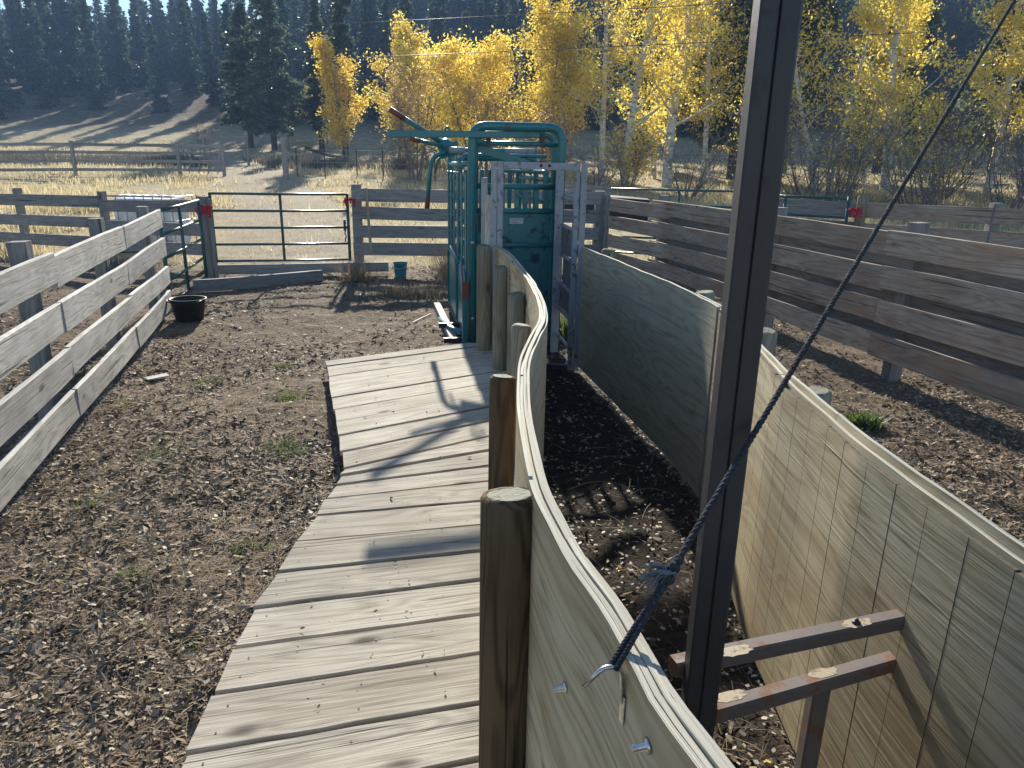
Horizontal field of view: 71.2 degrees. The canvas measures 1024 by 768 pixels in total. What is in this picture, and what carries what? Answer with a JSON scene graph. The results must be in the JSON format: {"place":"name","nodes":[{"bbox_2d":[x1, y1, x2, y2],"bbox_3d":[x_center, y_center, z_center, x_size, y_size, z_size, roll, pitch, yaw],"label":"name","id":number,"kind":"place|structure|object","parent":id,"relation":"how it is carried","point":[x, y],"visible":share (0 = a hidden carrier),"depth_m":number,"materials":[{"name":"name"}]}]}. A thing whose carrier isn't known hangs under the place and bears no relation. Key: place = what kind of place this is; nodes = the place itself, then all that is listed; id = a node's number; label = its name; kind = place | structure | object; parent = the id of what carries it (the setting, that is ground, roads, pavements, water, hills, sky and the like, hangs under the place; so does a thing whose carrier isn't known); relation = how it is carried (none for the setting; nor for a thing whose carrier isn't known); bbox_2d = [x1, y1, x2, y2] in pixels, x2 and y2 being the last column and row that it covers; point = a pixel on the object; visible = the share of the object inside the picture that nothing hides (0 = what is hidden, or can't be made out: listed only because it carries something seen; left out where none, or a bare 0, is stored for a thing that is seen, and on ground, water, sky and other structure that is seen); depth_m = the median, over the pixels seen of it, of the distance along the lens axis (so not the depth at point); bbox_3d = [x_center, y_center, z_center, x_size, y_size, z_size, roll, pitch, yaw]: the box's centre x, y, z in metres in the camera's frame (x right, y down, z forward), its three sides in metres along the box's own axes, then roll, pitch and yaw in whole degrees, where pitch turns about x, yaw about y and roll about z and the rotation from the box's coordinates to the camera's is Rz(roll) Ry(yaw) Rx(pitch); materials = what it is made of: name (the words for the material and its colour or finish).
{"place":"outdoors","nodes":[
{"label":"outdoors","id":0,"kind":"place"},
{"bbox_2d":[0,0,319,39],"label":"sky","id":1,"kind":"structure","parent":0,"point":[124,4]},
{"bbox_2d":[0,0,1023,767],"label":"ground","id":2,"kind":"structure","parent":0,"point":[74,118],"depth_m":6.80,"materials":[{"name":"brown soil"}]},
{"bbox_2d":[0,51,25,119],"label":"fir tree","id":3,"kind":"object","parent":2,"relation":"on","point":[7,97],"visible":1,"depth_m":95.98,"materials":[{"name":"green plant"}]},
{"bbox_2d":[3,0,37,90],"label":"fir tree","id":4,"kind":"object","parent":2,"relation":"on","point":[14,57],"visible":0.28,"depth_m":119.79,"materials":[{"name":"green plant"}]},
{"bbox_2d":[13,0,38,94],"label":"fir tree","id":5,"kind":"object","parent":2,"relation":"on","point":[20,43],"visible":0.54,"depth_m":113.80,"materials":[{"name":"green plant"}]},
{"bbox_2d":[20,0,60,109],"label":"fir tree","id":6,"kind":"object","parent":2,"relation":"on","point":[34,79],"visible":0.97,"depth_m":103.44,"materials":[{"name":"green plant"}]},
{"bbox_2d":[26,0,77,97],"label":"fir tree","id":7,"kind":"object","parent":2,"relation":"on","point":[51,45],"visible":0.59,"depth_m":111.44,"materials":[{"name":"green plant"}]},
{"bbox_2d":[46,0,83,90],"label":"fir tree","id":8,"kind":"object","parent":2,"relation":"on","point":[55,5],"visible":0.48,"depth_m":120.14,"materials":[{"name":"green plant"}]},
{"bbox_2d":[0,206,171,511],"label":"plank fence","id":9,"kind":"object","parent":2,"relation":"on","point":[27,278],"visible":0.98,"depth_m":5.36,"materials":[{"name":"wood"}]},
{"bbox_2d":[68,8,117,100],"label":"fir tree","id":10,"kind":"object","parent":2,"relation":"on","point":[86,96],"visible":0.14,"depth_m":109.41,"materials":[{"name":"green plant"}]},
{"bbox_2d":[73,0,116,109],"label":"fir tree","id":11,"kind":"object","parent":2,"relation":"on","point":[87,43],"visible":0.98,"depth_m":103.19,"materials":[{"name":"green plant"}]},
{"bbox_2d":[0,188,204,260],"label":"plank fence","id":12,"kind":"object","parent":2,"relation":"on","point":[19,199],"visible":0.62,"depth_m":14.41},
{"bbox_2d":[103,0,140,93],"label":"fir tree","id":13,"kind":"object","parent":2,"relation":"on","point":[120,56],"visible":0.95,"depth_m":117.99,"materials":[{"name":"green plant"}]},
{"bbox_2d":[0,135,249,175],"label":"fence","id":14,"kind":"object","parent":2,"relation":"on","point":[74,160],"visible":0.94,"depth_m":37.16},
{"bbox_2d":[107,194,197,252],"bbox_3d":[-8.088,-3.627,16.139,1.542,1.232,1.100,1,17,0],"label":"caged tank","id":15,"kind":"object","parent":2,"relation":"on","point":[170,217],"visible":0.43,"depth_m":15.76,"materials":[{"name":"white plastic"}]},
{"bbox_2d":[141,22,174,112],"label":"fir tree","id":16,"kind":"object","parent":2,"relation":"on","point":[156,91],"visible":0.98,"depth_m":102.04,"materials":[{"name":"green plant"}]},
{"bbox_2d":[146,0,173,80],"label":"fir tree","id":17,"kind":"object","parent":2,"relation":"on","point":[161,50],"visible":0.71,"depth_m":147.03,"materials":[{"name":"green plant"}]},
{"bbox_2d":[165,0,184,82],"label":"fir tree","id":18,"kind":"object","parent":2,"relation":"on","point":[174,21],"visible":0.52,"depth_m":137.35,"materials":[{"name":"green plant"}]},
{"bbox_2d":[166,295,206,322],"bbox_3d":[-4.204,-0.965,9.292,0.470,0.300,0.442,1,17,0],"label":"rubber tub","id":19,"kind":"object","parent":2,"relation":"on","point":[188,308],"visible":0.98,"depth_m":9.18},
{"bbox_2d":[174,0,203,96],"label":"fir tree","id":20,"kind":"object","parent":2,"relation":"on","point":[190,87],"visible":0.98,"depth_m":111.12,"materials":[{"name":"green plant"}]},
{"bbox_2d":[196,196,218,278],"bbox_3d":[-5.248,-2.473,12.398,0.231,1.525,0.153,1,17,0],"label":"gate post","id":21,"kind":"object","parent":2,"relation":"on","point":[210,245],"visible":0.62,"depth_m":12.33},
{"bbox_2d":[156,199,207,294],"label":"pipe gate","id":22,"kind":"structure","parent":21,"relation":"attached to","point":[184,247],"depth_m":10.84,"materials":[{"name":"metal"}]},
{"bbox_2d":[198,11,225,105],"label":"fir tree","id":23,"kind":"object","parent":2,"relation":"on","point":[213,91],"visible":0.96,"depth_m":106.23,"materials":[{"name":"green plant"}]},
{"bbox_2d":[210,0,228,80],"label":"fir tree","id":24,"kind":"object","parent":2,"relation":"on","point":[216,22],"visible":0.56,"depth_m":131.69,"materials":[{"name":"green plant"}]},
{"bbox_2d":[0,148,455,170],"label":"brush strip","id":25,"kind":"object","parent":2,"relation":"on","point":[271,161],"visible":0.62,"depth_m":49.53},
{"bbox_2d":[214,1,245,123],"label":"fir tree","id":26,"kind":"object","parent":2,"relation":"on","point":[226,14],"visible":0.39,"depth_m":93.72,"materials":[{"name":"green plant"}]},
{"bbox_2d":[217,1,266,147],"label":"pine tree","id":27,"kind":"object","parent":2,"relation":"on","point":[232,72],"visible":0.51,"depth_m":72.84,"materials":[{"name":"green plant"}]},
{"bbox_2d":[193,270,322,292],"bbox_3d":[-4.144,-1.709,11.840,2.165,0.219,0.085,-13,22,-39],"label":"timber rail","id":28,"kind":"object","parent":2,"relation":"on","point":[236,283],"visible":0.92,"depth_m":11.73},
{"bbox_2d":[227,0,309,150],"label":"pine tree","id":29,"kind":"object","parent":2,"relation":"on","point":[272,96],"visible":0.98,"depth_m":69.85,"materials":[{"name":"green plant"}]},
{"bbox_2d":[272,0,308,121],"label":"fir tree","id":30,"kind":"object","parent":2,"relation":"on","point":[282,15],"visible":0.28,"depth_m":94.10,"materials":[{"name":"green plant"}]},
{"bbox_2d":[287,0,304,77],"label":"fir tree","id":31,"kind":"object","parent":2,"relation":"on","point":[295,10],"visible":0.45,"depth_m":121.43,"materials":[{"name":"green plant"}]},
{"bbox_2d":[218,262,388,274],"bbox_3d":[-3.789,-2.116,13.060,3.027,0.189,0.080,-3,17,-12],"label":"timber rail","id":32,"kind":"object","parent":2,"relation":"on","point":[258,268],"visible":0.77,"depth_m":12.97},
{"bbox_2d":[290,0,317,80],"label":"fir tree","id":33,"kind":"object","parent":2,"relation":"on","point":[305,9],"visible":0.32,"depth_m":114.79,"materials":[{"name":"green plant"}]},
{"bbox_2d":[300,0,330,151],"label":"pine tree","id":34,"kind":"object","parent":2,"relation":"on","point":[313,103],"visible":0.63,"depth_m":70.92,"materials":[{"name":"green plant"}]},
{"bbox_2d":[307,30,373,159],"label":"aspen tree","id":35,"kind":"object","parent":2,"relation":"on","point":[329,78],"visible":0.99,"depth_m":56.34,"materials":[{"name":"yellow plant"}]},
{"bbox_2d":[323,0,364,156],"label":"pine tree","id":36,"kind":"object","parent":2,"relation":"on","point":[341,41],"visible":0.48,"depth_m":63.59,"materials":[{"name":"plant"}]},
{"bbox_2d":[182,343,514,767],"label":"boardwalk","id":37,"kind":"structure","parent":2,"relation":"on","point":[387,701],"depth_m":2.96,"materials":[{"name":"brown wood"}]},
{"bbox_2d":[328,252,398,282],"bbox_3d":[-2.555,-2.102,12.677,1.758,0.584,1.370,1,17,0],"label":"dry weed","id":38,"kind":"object","parent":2,"relation":"on","point":[355,275],"visible":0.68,"depth_m":12.52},
{"bbox_2d":[351,0,384,120],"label":"fir tree","id":39,"kind":"object","parent":2,"relation":"on","point":[371,12],"visible":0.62,"depth_m":97.89,"materials":[{"name":"green plant"}]},
{"bbox_2d":[6,2,749,39],"bbox_3d":[0.223,-12.784,24.315,68.001,4.320,0.021,1,17,0],"label":"overhead wire","id":40,"kind":"object","parent":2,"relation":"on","point":[380,21],"visible":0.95,"depth_m":24.45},
{"bbox_2d":[374,0,398,127],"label":"fir tree","id":41,"kind":"object","parent":2,"relation":"on","point":[386,34],"visible":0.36,"depth_m":90.83,"materials":[{"name":"green plant"}]},
{"bbox_2d":[342,281,430,300],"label":"dry weed","id":42,"kind":"object","parent":2,"relation":"on","point":[395,293],"visible":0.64,"depth_m":11.25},
{"bbox_2d":[358,7,437,161],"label":"aspen tree","id":43,"kind":"object","parent":2,"relation":"on","point":[413,40],"visible":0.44,"depth_m":51.70,"materials":[{"name":"yellow plant"}]},
{"bbox_2d":[367,36,462,180],"bbox_3d":[-4.942,-14.005,37.067,5.129,7.129,5.660,-4,18,-16],"label":"bare bush","id":44,"kind":"object","parent":2,"relation":"on","point":[423,149],"visible":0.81,"depth_m":37.00,"materials":[{"name":"yellow plant"}]},
{"bbox_2d":[386,280,447,300],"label":"dry weed","id":45,"kind":"object","parent":2,"relation":"on","point":[425,293],"visible":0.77,"depth_m":11.21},
{"bbox_2d":[379,33,479,166],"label":"aspen tree","id":46,"kind":"object","parent":2,"relation":"on","point":[409,61],"visible":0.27,"depth_m":48.26,"materials":[{"name":"yellow plant"}]},
{"bbox_2d":[421,0,456,120],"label":"fir tree","id":47,"kind":"object","parent":2,"relation":"on","point":[438,25],"visible":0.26,"depth_m":97.80,"materials":[{"name":"green plant"}]},
{"bbox_2d":[403,25,527,170],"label":"aspen tree","id":48,"kind":"object","parent":2,"relation":"on","point":[484,62],"visible":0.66,"depth_m":45.00,"materials":[{"name":"yellow plant"}]},
{"bbox_2d":[388,107,566,350],"bbox_3d":[-0.551,-1.978,8.787,1.876,2.656,2.873,-2,17,-10],"label":"squeeze chute","id":49,"kind":"object","parent":2,"relation":"on","point":[528,237],"visible":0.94,"depth_m":7.85,"materials":[{"name":"teal paint"}]},
{"bbox_2d":[351,184,604,261],"bbox_3d":[-0.617,-2.862,13.570,4.725,1.736,0.236,0,17,-5],"label":"plank fence","id":50,"kind":"object","parent":2,"relation":"on","point":[595,216],"visible":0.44,"depth_m":13.34,"materials":[{"name":"wood"}]},
{"bbox_2d":[208,192,351,262],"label":"pipe gate","id":51,"kind":"structure","parent":50,"relation":"attached to","point":[282,228],"depth_m":12.98,"materials":[{"name":"metal"}]},
{"bbox_2d":[470,0,496,80],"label":"fir tree","id":52,"kind":"object","parent":2,"relation":"on","point":[488,6],"visible":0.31,"depth_m":108.08,"materials":[{"name":"green plant"}]},
{"bbox_2d":[451,57,530,176],"bbox_3d":[-1.218,-14.794,40.339,4.584,6.760,4.928,0,17,-4],"label":"bare bush","id":53,"kind":"object","parent":2,"relation":"on","point":[484,109],"visible":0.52,"depth_m":39.96,"materials":[{"name":"plant"}]},
{"bbox_2d":[0,0,996,135],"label":"wood","id":54,"kind":"object","parent":2,"relation":"on","point":[952,20],"visible":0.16,"depth_m":127.57,"materials":[{"name":"plant"}]},
{"bbox_2d":[491,0,514,121],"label":"fir tree","id":55,"kind":"object","parent":2,"relation":"on","point":[499,23],"visible":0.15,"depth_m":86.20,"materials":[{"name":"green plant"}]},
{"bbox_2d":[0,261,1023,767],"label":"wood chips","id":56,"kind":"object","parent":2,"relation":"on","point":[110,695],"visible":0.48,"depth_m":3.93,"materials":[{"name":"wood"}]},
{"bbox_2d":[0,257,1023,767],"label":"dry litter","id":57,"kind":"object","parent":2,"relation":"on","point":[126,689],"visible":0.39,"depth_m":3.34,"materials":[{"name":"plant"}]},
{"bbox_2d":[0,136,1023,268],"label":"meadow grass","id":58,"kind":"structure","parent":2,"relation":"on","point":[40,189],"depth_m":31.98,"materials":[{"name":"plant"}]},
{"bbox_2d":[0,270,1023,767],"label":"fallen leaves","id":59,"kind":"object","parent":2,"relation":"on","point":[676,588],"visible":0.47,"depth_m":3.37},
{"bbox_2d":[8,27,1023,70],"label":"overhead wire","id":60,"kind":"object","parent":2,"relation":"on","point":[496,51],"visible":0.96,"depth_m":24.72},
{"bbox_2d":[481,161,587,370],"bbox_3d":[0.196,-1.230,7.418,1.019,2.057,0.744,1,17,0],"label":"cage doorway","id":61,"kind":"structure","parent":2,"relation":"on","point":[570,243],"depth_m":7.12,"materials":[{"name":"grey paint"}]},
{"bbox_2d":[513,0,572,162],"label":"tree","id":62,"kind":"object","parent":2,"relation":"on","point":[521,58],"visible":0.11,"depth_m":54.66,"materials":[{"name":"plant"}]},
{"bbox_2d":[498,0,603,173],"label":"aspen tree","id":63,"kind":"object","parent":2,"relation":"on","point":[554,41],"visible":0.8,"depth_m":42.79,"materials":[{"name":"yellow plant"}]},
{"bbox_2d":[512,93,592,177],"bbox_3d":[2.224,-13.120,38.689,4.625,4.784,4.535,-14,22,-40],"label":"bare bush","id":64,"kind":"object","parent":2,"relation":"on","point":[546,149],"visible":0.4,"depth_m":38.24,"materials":[{"name":"plant"}]},
{"bbox_2d":[523,0,599,150],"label":"aspen tree","id":65,"kind":"object","parent":2,"relation":"on","point":[546,3],"visible":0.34,"depth_m":43.94,"materials":[{"name":"yellow plant"}]},
{"bbox_2d":[580,0,617,130],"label":"fir tree","id":66,"kind":"object","parent":2,"relation":"on","point":[594,126],"visible":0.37,"depth_m":93.12,"materials":[{"name":"green plant"}]},
{"bbox_2d":[549,184,648,223],"bbox_3d":[1.755,-3.315,14.938,2.113,1.669,1.205,3,17,7],"label":"fence","id":67,"kind":"object","parent":2,"relation":"on","point":[569,187],"visible":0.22,"depth_m":14.58,"materials":[{"name":"grey wood"}]},
{"bbox_2d":[602,187,732,254],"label":"pipe gate","id":68,"kind":"structure","parent":67,"relation":"attached to","point":[678,200],"depth_m":14.43,"materials":[{"name":"metal"}]},
{"bbox_2d":[553,0,656,182],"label":"aspen tree","id":69,"kind":"object","parent":2,"relation":"on","point":[602,111],"visible":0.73,"depth_m":37.80,"materials":[{"name":"yellow plant"}]},
{"bbox_2d":[476,244,734,767],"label":"plywood wall","id":70,"kind":"structure","parent":2,"relation":"on","point":[556,621],"depth_m":1.74,"materials":[{"name":"brown wood"}]},
{"bbox_2d":[607,0,1015,671],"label":"rope","id":71,"kind":"object","parent":70,"relation":"attached to","point":[663,578],"visible":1,"depth_m":1.40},
{"bbox_2d":[606,30,627,123],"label":"fir tree","id":72,"kind":"object","parent":2,"relation":"on","point":[615,115],"visible":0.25,"depth_m":100.97,"materials":[{"name":"green plant"}]},
{"bbox_2d":[585,102,676,190],"bbox_3d":[5.606,-10.800,33.490,3.789,4.565,4.227,-8,19,-27],"label":"bare bush","id":73,"kind":"object","parent":2,"relation":"on","point":[640,162],"visible":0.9,"depth_m":33.31,"materials":[{"name":"plant"}]},
{"bbox_2d":[602,195,669,278],"bbox_3d":[2.164,-2.554,12.933,0.102,1.608,1.910,-8,19,-26],"label":"plank fence","id":74,"kind":"object","parent":2,"relation":"on","point":[652,229],"visible":0.85,"depth_m":12.80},
{"bbox_2d":[607,0,669,166],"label":"tree","id":75,"kind":"object","parent":2,"relation":"on","point":[629,70],"visible":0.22,"depth_m":52.90,"materials":[{"name":"yellow plant"}]},
{"bbox_2d":[575,0,705,186],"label":"aspen tree","id":76,"kind":"object","parent":2,"relation":"on","point":[638,78],"visible":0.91,"depth_m":34.53,"materials":[{"name":"yellow plant"}]},
{"bbox_2d":[612,0,702,178],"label":"aspen tree","id":77,"kind":"object","parent":2,"relation":"on","point":[658,102],"visible":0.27,"depth_m":43.52,"materials":[{"name":"yellow plant"}]},
{"bbox_2d":[620,0,745,187],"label":"aspen tree","id":78,"kind":"object","parent":2,"relation":"on","point":[671,124],"visible":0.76,"depth_m":35.13,"materials":[{"name":"yellow plant"}]},
{"bbox_2d":[666,3,709,137],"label":"fir tree","id":79,"kind":"object","parent":2,"relation":"on","point":[681,128],"visible":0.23,"depth_m":89.30,"materials":[{"name":"green plant"}]},
{"bbox_2d":[663,0,749,184],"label":"aspen tree","id":80,"kind":"object","parent":2,"relation":"on","point":[707,88],"visible":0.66,"depth_m":38.43,"materials":[{"name":"yellow plant"}]},
{"bbox_2d":[687,0,813,178],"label":"tree","id":81,"kind":"object","parent":2,"relation":"on","point":[739,70],"visible":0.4,"depth_m":42.42,"materials":[{"name":"yellow plant"}]},
{"bbox_2d":[479,64,1023,208],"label":"shrub thicket","id":82,"kind":"object","parent":2,"relation":"on","point":[829,192],"visible":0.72,"depth_m":27.84,"materials":[{"name":"brown plant"}]},
{"bbox_2d":[716,83,813,189],"bbox_3d":[11.028,-10.450,31.248,4.411,5.055,3.733,-7,19,-24],"label":"bare bush","id":83,"kind":"object","parent":2,"relation":"on","point":[738,133],"visible":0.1,"depth_m":31.09,"materials":[{"name":"grey plant"}]},
{"bbox_2d":[668,0,904,767],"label":"steel gate frame","id":84,"kind":"object","parent":2,"relation":"on","point":[703,659],"visible":0.98,"depth_m":1.49,"materials":[{"name":"metal"}]},
{"bbox_2d":[577,247,1023,767],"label":"plywood wall","id":85,"kind":"structure","parent":2,"relation":"on","point":[842,517],"depth_m":2.23,"materials":[{"name":"wood"}]},
{"bbox_2d":[783,0,846,172],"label":"tree","id":86,"kind":"object","parent":2,"relation":"on","point":[831,7],"visible":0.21,"depth_m":46.23,"materials":[{"name":"yellow plant"}]},
{"bbox_2d":[718,0,922,191],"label":"aspen tree","id":87,"kind":"object","parent":2,"relation":"on","point":[797,80],"visible":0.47,"depth_m":35.03,"materials":[{"name":"yellow plant"}]},
{"bbox_2d":[805,0,845,126],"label":"fir tree","id":88,"kind":"object","parent":2,"relation":"on","point":[835,64],"visible":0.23,"depth_m":99.82,"materials":[{"name":"green plant"}]},
{"bbox_2d":[648,195,1023,411],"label":"plank fence","id":89,"kind":"object","parent":2,"relation":"on","point":[916,297],"visible":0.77,"depth_m":7.02,"materials":[{"name":"wood"}]},
{"bbox_2d":[853,196,868,226],"bbox_3d":[5.662,-2.210,11.793,0.167,1.738,0.174,1,17,0],"label":"gate post","id":90,"kind":"object","parent":2,"relation":"on","point":[862,202],"visible":0.32,"depth_m":11.55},
{"bbox_2d":[780,194,850,224],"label":"pipe gate","id":91,"kind":"structure","parent":90,"relation":"attached to","point":[845,217],"depth_m":11.92,"materials":[{"name":"metal"}]},
{"bbox_2d":[793,62,934,200],"bbox_3d":[14.185,-9.977,29.424,4.704,5.855,4.512,-7,19,-24],"label":"bare bush","id":92,"kind":"object","parent":2,"relation":"on","point":[853,138],"visible":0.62,"depth_m":29.37,"materials":[{"name":"brown plant"}]},
{"bbox_2d":[840,405,891,433],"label":"leafy weed","id":93,"kind":"object","parent":2,"relation":"on","point":[869,423],"visible":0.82,"depth_m":5.89,"materials":[{"name":"green plant"}]},
{"bbox_2d":[837,0,944,182],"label":"aspen tree","id":94,"kind":"object","parent":2,"relation":"on","point":[885,66],"visible":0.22,"depth_m":40.27,"materials":[{"name":"yellow plant"}]},
{"bbox_2d":[846,0,945,172],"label":"tree","id":95,"kind":"object","parent":2,"relation":"on","point":[936,19],"visible":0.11,"depth_m":50.64,"materials":[{"name":"yellow plant"}]},
{"bbox_2d":[778,198,1023,247],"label":"plank fence","id":96,"kind":"object","parent":2,"relation":"on","point":[992,217],"visible":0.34,"depth_m":10.94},
{"bbox_2d":[824,0,978,194],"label":"aspen tree","id":97,"kind":"object","parent":2,"relation":"on","point":[899,7],"visible":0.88,"depth_m":32.63,"materials":[{"name":"yellow plant"}]},
{"bbox_2d":[896,23,941,139],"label":"fir tree","id":98,"kind":"object","parent":2,"relation":"on","point":[922,75],"visible":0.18,"depth_m":89.21,"materials":[{"name":"green plant"}]},
{"bbox_2d":[876,77,1020,204],"bbox_3d":[17.196,-9.637,29.016,4.883,5.158,4.314,4,17,8],"label":"bare bush","id":99,"kind":"object","parent":2,"relation":"on","point":[939,149],"visible":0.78,"depth_m":28.56,"materials":[{"name":"brown plant"}]},
{"bbox_2d":[934,0,995,140],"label":"fir tree","id":100,"kind":"object","parent":2,"relation":"on","point":[973,46],"visible":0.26,"depth_m":86.25,"materials":[{"name":"green plant"}]},
{"bbox_2d":[935,0,1023,193],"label":"aspen tree","id":101,"kind":"object","parent":2,"relation":"on","point":[1010,63],"visible":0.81,"depth_m":33.50,"materials":[{"name":"yellow plant"}]},
{"bbox_2d":[945,0,1023,171],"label":"tree","id":102,"kind":"object","parent":2,"relation":"on","point":[981,46],"visible":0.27,"depth_m":54.93,"materials":[{"name":"yellow plant"}]},
{"bbox_2d":[975,91,1023,206],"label":"bare bush","id":103,"kind":"object","parent":2,"relation":"on","point":[1019,152],"visible":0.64,"depth_m":28.90,"materials":[{"name":"grey plant"}]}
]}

